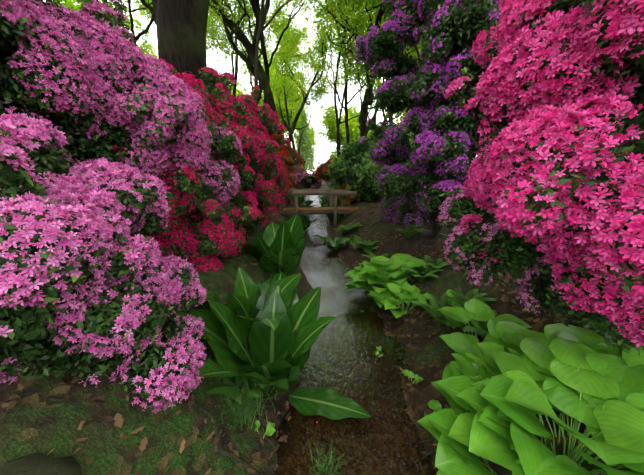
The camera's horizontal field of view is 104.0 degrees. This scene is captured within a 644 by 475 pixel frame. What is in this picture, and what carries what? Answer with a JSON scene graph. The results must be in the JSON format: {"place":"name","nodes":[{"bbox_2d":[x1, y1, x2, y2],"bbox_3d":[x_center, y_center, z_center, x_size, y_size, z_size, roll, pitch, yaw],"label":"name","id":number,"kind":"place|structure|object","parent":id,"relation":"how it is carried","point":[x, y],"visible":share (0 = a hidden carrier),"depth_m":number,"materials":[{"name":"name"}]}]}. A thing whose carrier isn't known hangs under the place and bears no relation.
{"place":"outdoors","nodes":[
{"label":"outdoors","id":0,"kind":"place"},
{"bbox_2d":[43,0,476,173],"label":"sky","id":1,"kind":"structure","parent":0,"point":[323,147],"materials":[{"name":"white"}]},
{"bbox_2d":[0,180,643,474],"bbox_3d":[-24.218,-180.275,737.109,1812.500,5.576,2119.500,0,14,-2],"label":"ground","id":2,"kind":"structure","parent":0,"point":[36,411],"depth_m":2.26,"materials":[{"name":"soil"}]},
{"bbox_2d":[0,453,81,474],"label":"bank rock","id":3,"kind":"object","parent":2,"relation":"on","point":[37,464],"visible":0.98,"depth_m":1.27,"materials":[{"name":"grey stone"}]},
{"bbox_2d":[45,0,147,43],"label":"tree","id":4,"kind":"object","parent":2,"relation":"on","point":[68,4],"visible":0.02,"depth_m":33.36,"materials":[{"name":"green plant"}]},
{"bbox_2d":[0,111,206,414],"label":"pink azalea bush","id":5,"kind":"object","parent":2,"relation":"on","point":[35,128],"depth_m":1.58,"materials":[{"name":"pink plant"}]},
{"bbox_2d":[60,0,156,33],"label":"tree","id":6,"kind":"object","parent":2,"relation":"on","point":[153,9],"depth_m":8.59,"materials":[{"name":"green plant"}]},
{"bbox_2d":[0,0,242,240],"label":"flowering bush","id":7,"kind":"object","parent":2,"relation":"on","point":[89,74],"depth_m":2.35,"materials":[{"name":"pink plant"}]},
{"bbox_2d":[135,44,157,71],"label":"tree","id":8,"kind":"object","parent":2,"relation":"on","point":[156,56],"depth_m":43.88,"materials":[{"name":"green plant"}]},
{"bbox_2d":[101,0,230,46],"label":"tree","id":9,"kind":"object","parent":2,"relation":"on","point":[140,34],"depth_m":14.20,"materials":[{"name":"brown plant"}]},
{"bbox_2d":[99,0,238,94],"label":"tree","id":10,"kind":"object","parent":2,"relation":"on","point":[147,10],"depth_m":23.93,"materials":[{"name":"green plant"}]},
{"bbox_2d":[156,0,208,80],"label":"oak tree","id":11,"kind":"object","parent":2,"relation":"on","point":[181,25],"visible":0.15,"depth_m":4.28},
{"bbox_2d":[101,58,290,271],"bbox_3d":[-2.096,-1.100,5.548,2.933,4.704,6.062,0,14,-2],"label":"flowering bush","id":12,"kind":"object","parent":2,"relation":"on","point":[210,80],"depth_m":3.83,"materials":[{"name":"red plant"}]},
{"bbox_2d":[208,376,265,403],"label":"fern","id":13,"kind":"object","parent":2,"relation":"on","point":[228,389],"visible":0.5,"depth_m":2.49,"materials":[{"name":"green plant"}]},
{"bbox_2d":[210,384,264,436],"bbox_3d":[-0.842,1.626,2.434,0.551,0.314,0.621,-9,16,-33],"label":"grass tuft","id":14,"kind":"object","parent":2,"relation":"on","point":[239,415],"visible":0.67,"depth_m":2.41,"materials":[{"name":"green plant"}]},
{"bbox_2d":[230,82,246,96],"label":"tree","id":15,"kind":"object","parent":2,"relation":"on","point":[239,84],"visible":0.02,"depth_m":49.22,"materials":[{"name":"green plant"}]},
{"bbox_2d":[195,267,301,329],"bbox_3d":[-0.732,0.860,3.316,1.155,1.008,1.597,5,14,18],"label":"skunk cabbage","id":16,"kind":"object","parent":2,"relation":"on","point":[243,300],"visible":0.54,"depth_m":3.21,"materials":[{"name":"green plant"}]},
{"bbox_2d":[163,271,335,398],"bbox_3d":[-0.695,1.186,2.987,1.466,1.311,1.948,11,17,37],"label":"skunk cabbage","id":17,"kind":"object","parent":2,"relation":"on","point":[287,344],"visible":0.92,"depth_m":2.84,"materials":[{"name":"green plant"}]},
{"bbox_2d":[208,347,290,437],"bbox_3d":[-0.739,1.540,2.628,0.930,0.477,1.042,6,15,24],"label":"grass tuft","id":18,"kind":"object","parent":2,"relation":"on","point":[259,403],"visible":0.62,"depth_m":2.52,"materials":[{"name":"green plant"}]},
{"bbox_2d":[209,0,290,204],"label":"oak tree","id":19,"kind":"object","parent":2,"relation":"on","point":[250,50],"visible":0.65,"depth_m":13.04,"materials":[{"name":"brown plant"}]},
{"bbox_2d":[206,0,304,119],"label":"tree","id":20,"kind":"object","parent":2,"relation":"on","point":[262,50],"depth_m":14.22,"materials":[{"name":"green plant"}]},
{"bbox_2d":[218,11,301,99],"bbox_3d":[-9.030,-21.386,39.825,14.314,25.266,8.074,0,14,-2],"label":"tree","id":21,"kind":"object","parent":2,"relation":"on","point":[238,81],"depth_m":38.78,"materials":[{"name":"green plant"}]},
{"bbox_2d":[49,206,473,474],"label":"bank roots","id":22,"kind":"object","parent":2,"relation":"on","point":[244,464],"visible":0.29,"depth_m":2.22,"materials":[{"name":"brown wood"}]},
{"bbox_2d":[206,0,320,103],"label":"tree","id":23,"kind":"object","parent":2,"relation":"on","point":[213,30],"depth_m":18.68,"materials":[{"name":"green plant"}]},
{"bbox_2d":[255,420,275,438],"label":"seedling","id":24,"kind":"object","parent":2,"relation":"on","point":[270,429],"visible":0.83,"depth_m":2.54,"materials":[{"name":"green plant"}]},
{"bbox_2d":[246,88,287,135],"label":"tree","id":25,"kind":"object","parent":2,"relation":"on","point":[261,101],"visible":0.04,"depth_m":53.72,"materials":[{"name":"green plant"}]},
{"bbox_2d":[229,0,314,97],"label":"tree","id":26,"kind":"object","parent":2,"relation":"on","point":[241,15],"depth_m":21.96,"materials":[{"name":"green plant"}]},
{"bbox_2d":[254,0,291,107],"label":"slim tree","id":27,"kind":"object","parent":2,"relation":"on","point":[261,28],"visible":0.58,"depth_m":11.00,"materials":[{"name":"plant"}]},
{"bbox_2d":[239,214,307,276],"bbox_3d":[-0.964,0.208,5.036,1.788,1.250,1.894,7,15,26],"label":"skunk cabbage","id":28,"kind":"object","parent":2,"relation":"on","point":[278,247],"visible":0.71,"depth_m":4.70,"materials":[{"name":"green plant"}]},
{"bbox_2d":[240,54,307,136],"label":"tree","id":29,"kind":"object","parent":2,"relation":"on","point":[285,118],"depth_m":59.07,"materials":[{"name":"green plant"}]},
{"bbox_2d":[258,153,293,226],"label":"flowering bush","id":30,"kind":"object","parent":2,"relation":"on","point":[284,196],"depth_m":8.45,"materials":[{"name":"red plant"}]},
{"bbox_2d":[258,65,302,134],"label":"tree","id":31,"kind":"object","parent":2,"relation":"on","point":[282,105],"depth_m":56.74,"materials":[{"name":"green plant"}]},
{"bbox_2d":[270,124,303,199],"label":"azalea bush","id":32,"kind":"object","parent":2,"relation":"on","point":[293,156],"depth_m":11.81,"materials":[{"name":"red plant"}]},
{"bbox_2d":[273,97,308,145],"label":"tree","id":33,"kind":"object","parent":2,"relation":"on","point":[290,112],"depth_m":60.92,"materials":[{"name":"green plant"}]},
{"bbox_2d":[265,4,320,162],"bbox_3d":[-3.768,-20.427,37.105,9.806,26.100,11.949,0,14,-2],"label":"tree","id":34,"kind":"object","parent":2,"relation":"on","point":[287,86],"depth_m":35.27,"materials":[{"name":"green plant"}]},
{"bbox_2d":[287,164,307,188],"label":"shrub","id":35,"kind":"object","parent":2,"relation":"on","point":[293,178],"depth_m":29.08,"materials":[{"name":"plant"}]},
{"bbox_2d":[2,199,593,474],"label":"fallen leaves","id":36,"kind":"object","parent":2,"relation":"on","point":[118,419],"visible":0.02,"depth_m":2.17,"materials":[{"name":"plant"}]},
{"bbox_2d":[286,102,315,165],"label":"tree","id":37,"kind":"object","parent":2,"relation":"on","point":[296,140],"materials":[{"name":"green plant"}]},
{"bbox_2d":[298,195,303,202],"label":"skunk cabbage","id":38,"kind":"object","parent":2,"relation":"on","point":[301,198],"visible":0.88,"depth_m":20.10,"materials":[{"name":"green plant"}]},
{"bbox_2d":[298,129,304,159],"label":"tree","id":39,"kind":"object","parent":2,"relation":"on","point":[299,144],"visible":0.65,"depth_m":43.13,"materials":[{"name":"green plant"}]},
{"bbox_2d":[296,112,316,171],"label":"conifer tree","id":40,"kind":"object","parent":2,"relation":"on","point":[306,148],"depth_m":57.48,"materials":[{"name":"green plant"}]},
{"bbox_2d":[266,0,347,147],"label":"tree","id":41,"kind":"object","parent":2,"relation":"on","point":[320,94],"depth_m":28.67,"materials":[{"name":"green plant"}]},
{"bbox_2d":[295,171,322,188],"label":"pink azalea bush","id":42,"kind":"object","parent":2,"relation":"on","point":[301,181],"depth_m":24.42,"materials":[{"name":"pink plant"}]},
{"bbox_2d":[301,124,318,165],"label":"tree","id":43,"kind":"object","parent":2,"relation":"on","point":[312,135],"visible":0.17,"depth_m":107.65,"materials":[{"name":"green plant"}]},
{"bbox_2d":[281,189,358,227],"bbox_3d":[-0.400,-1.264,12.623,5.319,2.202,1.361,-2,14,-9],"label":"footbridge","id":44,"kind":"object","parent":2,"relation":"on","point":[334,211],"visible":0.56,"depth_m":12.15,"materials":[{"name":"brown wood"}]},
{"bbox_2d":[312,158,333,182],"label":"flowering bush","id":45,"kind":"object","parent":2,"relation":"on","point":[325,176],"depth_m":22.75,"materials":[{"name":"red plant"}]},
{"bbox_2d":[307,438,350,474],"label":"grass tuft","id":46,"kind":"object","parent":2,"relation":"on","point":[324,466],"visible":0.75,"depth_m":2.32,"materials":[{"name":"green plant"}]},
{"bbox_2d":[327,179,336,188],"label":"shrub","id":47,"kind":"object","parent":2,"relation":"on","point":[330,183],"depth_m":26.38,"materials":[{"name":"green plant"}]},
{"bbox_2d":[316,104,351,149],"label":"tree","id":48,"kind":"object","parent":2,"relation":"on","point":[329,121],"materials":[{"name":"green plant"}]},
{"bbox_2d":[289,0,380,142],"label":"tree","id":49,"kind":"object","parent":2,"relation":"on","point":[302,83],"depth_m":22.37,"materials":[{"name":"green plant"}]},
{"bbox_2d":[332,210,344,222],"bbox_3d":[0.842,-1.089,12.874,0.610,0.755,1.036,4,14,15],"label":"skunk cabbage","id":50,"kind":"object","parent":2,"relation":"on","point":[340,217],"visible":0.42,"depth_m":12.81,"materials":[{"name":"green plant"}]},
{"bbox_2d":[328,140,353,157],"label":"tree","id":51,"kind":"object","parent":2,"relation":"on","point":[333,153],"visible":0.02,"depth_m":104.37,"materials":[{"name":"green plant"}]},
{"bbox_2d":[335,227,348,234],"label":"fern","id":52,"kind":"object","parent":2,"relation":"on","point":[342,232],"visible":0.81,"depth_m":10.44,"materials":[{"name":"green plant"}]},
{"bbox_2d":[310,0,384,126],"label":"tree","id":53,"kind":"object","parent":2,"relation":"on","point":[378,82],"depth_m":29.00,"materials":[{"name":"green plant"}]},
{"bbox_2d":[278,0,420,137],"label":"oak tree","id":54,"kind":"object","parent":2,"relation":"on","point":[349,4],"depth_m":14.96,"materials":[{"name":"green plant"}]},
{"bbox_2d":[340,223,361,233],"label":"fern","id":55,"kind":"object","parent":2,"relation":"on","point":[350,230],"visible":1,"depth_m":10.00,"materials":[{"name":"green plant"}]},
{"bbox_2d":[333,102,370,147],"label":"tree","id":56,"kind":"object","parent":2,"relation":"on","point":[354,124],"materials":[{"name":"green plant"}]},
{"bbox_2d":[337,183,367,206],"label":"flowering bush","id":57,"kind":"object","parent":2,"relation":"on","point":[347,200],"depth_m":14.99,"materials":[{"name":"plant"}]},
{"bbox_2d":[349,238,360,250],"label":"fern","id":58,"kind":"object","parent":2,"relation":"on","point":[357,248],"visible":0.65,"depth_m":8.23,"materials":[{"name":"green plant"}]},
{"bbox_2d":[326,0,383,205],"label":"slim tree","id":59,"kind":"object","parent":2,"relation":"on","point":[337,125],"depth_m":18.01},
{"bbox_2d":[353,235,377,251],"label":"fern","id":60,"kind":"object","parent":2,"relation":"on","point":[365,242],"visible":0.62,"depth_m":7.76,"materials":[{"name":"green plant"}]},
{"bbox_2d":[359,240,379,251],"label":"fern","id":61,"kind":"object","parent":2,"relation":"on","point":[371,249],"visible":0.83,"depth_m":7.55,"materials":[{"name":"green plant"}]},
{"bbox_2d":[325,127,414,201],"bbox_3d":[3.210,-4.080,14.698,5.785,4.950,6.219,0,14,-2],"label":"shrub","id":62,"kind":"object","parent":2,"relation":"on","point":[343,169],"depth_m":13.99,"materials":[{"name":"green plant"}]},
{"bbox_2d":[363,249,390,258],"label":"fern","id":63,"kind":"object","parent":2,"relation":"on","point":[371,254],"visible":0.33,"depth_m":6.82,"materials":[{"name":"green plant"}]},
{"bbox_2d":[335,4,421,122],"bbox_3d":[7.008,-15.326,22.647,8.476,22.246,13.805,12,18,41],"label":"tree","id":64,"kind":"object","parent":2,"relation":"on","point":[354,48],"depth_m":20.82,"materials":[{"name":"green plant"}]},
{"bbox_2d":[376,346,382,356],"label":"seedling","id":65,"kind":"object","parent":2,"relation":"on","point":[379,348],"visible":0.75,"depth_m":3.86,"materials":[{"name":"green plant"}]},
{"bbox_2d":[358,15,403,122],"bbox_3d":[9.230,-18.332,34.006,11.317,22.409,11.183,0,14,-2],"label":"tree","id":66,"kind":"object","parent":2,"relation":"on","point":[373,92],"depth_m":34.75,"materials":[{"name":"plant"}]},
{"bbox_2d":[344,253,427,307],"bbox_3d":[1.415,0.907,5.612,1.876,0.864,1.905,-10,17,-35],"label":"hosta plant","id":67,"kind":"object","parent":2,"relation":"on","point":[363,272],"visible":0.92,"depth_m":5.48,"materials":[{"name":"green plant"}]},
{"bbox_2d":[364,5,419,135],"bbox_3d":[6.693,-13.867,17.702,10.259,22.779,8.519,0,14,-2],"label":"slim tree","id":68,"kind":"object","parent":2,"relation":"on","point":[373,117],"depth_m":18.02,"materials":[{"name":"brown plant"}]},
{"bbox_2d":[374,269,414,280],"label":"fern","id":69,"kind":"object","parent":2,"relation":"on","point":[411,279],"visible":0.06,"depth_m":5.47,"materials":[{"name":"green plant"}]},
{"bbox_2d":[368,280,429,318],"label":"hosta plant","id":70,"kind":"object","parent":2,"relation":"on","point":[395,289],"visible":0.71,"depth_m":4.64,"materials":[{"name":"green plant"}]},
{"bbox_2d":[332,42,488,106],"bbox_3d":[8.229,-15.488,22.740,14.817,22.032,8.196,0,14,-2],"label":"tree","id":71,"kind":"object","parent":2,"relation":"on","point":[406,50],"depth_m":20.66,"materials":[{"name":"plant"}]},
{"bbox_2d":[396,58,427,125],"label":"tree","id":72,"kind":"object","parent":2,"relation":"on","point":[400,117],"visible":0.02,"depth_m":60.34,"materials":[{"name":"green plant"}]},
{"bbox_2d":[396,225,428,238],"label":"fern","id":73,"kind":"object","parent":2,"relation":"on","point":[409,234],"visible":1,"depth_m":6.87,"materials":[{"name":"green plant"}]},
{"bbox_2d":[402,369,422,382],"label":"seedling","id":74,"kind":"object","parent":2,"relation":"on","point":[410,374],"visible":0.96,"depth_m":3.30,"materials":[{"name":"green plant"}]},
{"bbox_2d":[405,134,419,170],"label":"shrub","id":75,"kind":"object","parent":2,"relation":"on","point":[412,138],"depth_m":13.39,"materials":[{"name":"green plant"}]},
{"bbox_2d":[375,150,449,226],"bbox_3d":[3.051,-1.547,8.523,1.910,2.440,4.539,0,14,-2],"label":"flowering bush","id":76,"kind":"object","parent":2,"relation":"on","point":[400,208],"depth_m":8.00,"materials":[{"name":"purple plant"}]},
{"bbox_2d":[399,265,443,281],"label":"fern","id":77,"kind":"object","parent":2,"relation":"on","point":[420,278],"visible":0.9,"depth_m":5.01,"materials":[{"name":"green plant"}]},
{"bbox_2d":[407,255,449,273],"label":"fern","id":78,"kind":"object","parent":2,"relation":"on","point":[431,267],"visible":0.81,"depth_m":5.02,"materials":[{"name":"green plant"}]},
{"bbox_2d":[355,0,501,237],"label":"flowering bush","id":79,"kind":"object","parent":2,"relation":"on","point":[476,11],"depth_m":4.72,"materials":[{"name":"purple plant"}]},
{"bbox_2d":[410,292,451,323],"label":"fern","id":80,"kind":"object","parent":2,"relation":"on","point":[434,312],"visible":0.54,"depth_m":4.03,"materials":[{"name":"green plant"}]},
{"bbox_2d":[424,400,441,415],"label":"seedling","id":81,"kind":"object","parent":2,"relation":"on","point":[435,405],"visible":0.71,"depth_m":2.80,"materials":[{"name":"green plant"}]},
{"bbox_2d":[419,289,468,328],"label":"hosta plant","id":82,"kind":"object","parent":2,"relation":"on","point":[422,300],"visible":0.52,"depth_m":3.91,"materials":[{"name":"green plant"}]},
{"bbox_2d":[448,288,496,307],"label":"fern","id":83,"kind":"object","parent":2,"relation":"on","point":[460,296],"visible":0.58,"depth_m":3.84,"materials":[{"name":"green plant"}]},
{"bbox_2d":[437,299,531,341],"bbox_3d":[2.095,1.210,3.304,0.652,0.511,1.098,-9,16,-31],"label":"hosta plant","id":84,"kind":"object","parent":2,"relation":"on","point":[474,309],"visible":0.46,"depth_m":3.44,"materials":[{"name":"green plant"}]},
{"bbox_2d":[462,310,522,338],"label":"fern","id":85,"kind":"object","parent":2,"relation":"on","point":[481,330],"visible":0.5,"depth_m":3.26,"materials":[{"name":"green plant"}]},
{"bbox_2d":[439,319,558,413],"bbox_3d":[1.869,1.386,2.660,1.271,0.663,1.232,0,14,-2],"label":"hosta plant","id":86,"kind":"object","parent":2,"relation":"on","point":[461,343],"visible":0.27,"depth_m":2.84,"materials":[{"name":"green plant"}]},
{"bbox_2d":[417,323,643,474],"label":"hosta plant","id":87,"kind":"object","parent":2,"relation":"on","point":[598,392],"visible":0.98,"depth_m":2.00,"materials":[{"name":"green plant"}]},
{"bbox_2d":[437,185,643,355],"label":"pink azalea bush","id":88,"kind":"object","parent":2,"relation":"on","point":[471,245],"depth_m":2.41,"materials":[{"name":"plant"}]},
{"bbox_2d":[444,0,643,346],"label":"flowering bush","id":89,"kind":"object","parent":2,"relation":"on","point":[543,114],"depth_m":1.35,"materials":[{"name":"pink plant"}]},
{"bbox_2d":[273,195,436,474],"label":"stream water","id":90,"kind":"structure","parent":0,"point":[344,362],"depth_m":3.21,"materials":[{"name":"liquid"}]},
{"bbox_2d":[299,215,316,229],"bbox_3d":[-0.902,-0.696,12.381,1.078,0.759,1.181,7,15,25],"label":"skunk cabbage","id":91,"kind":"object","parent":90,"relation":"in","point":[306,224],"visible":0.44,"depth_m":12.52,"materials":[{"name":"green plant"}]},
{"bbox_2d":[303,199,314,204],"bbox_3d":[-1.077,-3.148,22.720,1.597,0.591,1.078,-8,16,-29],"label":"skunk cabbage","id":92,"kind":"object","parent":90,"relation":"on","point":[310,202],"visible":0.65,"depth_m":22.73,"materials":[{"name":"green plant"}]},
{"bbox_2d":[318,199,327,206],"bbox_3d":[0.065,-2.915,21.397,0.903,0.793,0.765,10,17,37],"label":"skunk cabbage","id":93,"kind":"object","parent":90,"relation":"on","point":[323,202],"visible":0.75,"depth_m":21.37,"materials":[{"name":"green plant"}]},
{"bbox_2d":[288,386,371,419],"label":"leaf","id":94,"kind":"object","parent":90,"relation":"on","point":[329,403],"visible":1,"depth_m":2.88,"materials":[{"name":"green plant"}]},
{"bbox_2d":[314,235,353,250],"bbox_3d":[0.490,0.186,9.160,1.609,0.585,1.145,0,14,-2],"label":"skunk cabbage","id":95,"kind":"object","parent":90,"relation":"in","point":[334,243],"visible":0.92,"depth_m":9.27,"materials":[{"name":"green plant"}]},
{"bbox_2d":[388,83,396,148],"bbox_3d":[3.267,-10.175,6.299,4.195,20.186,6.361,9,16,32],"label":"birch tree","id":96,"kind":"object","parent":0,"point":[390,117],"visible":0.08,"depth_m":10.61,"materials":[{"name":"plant"}]}
]}

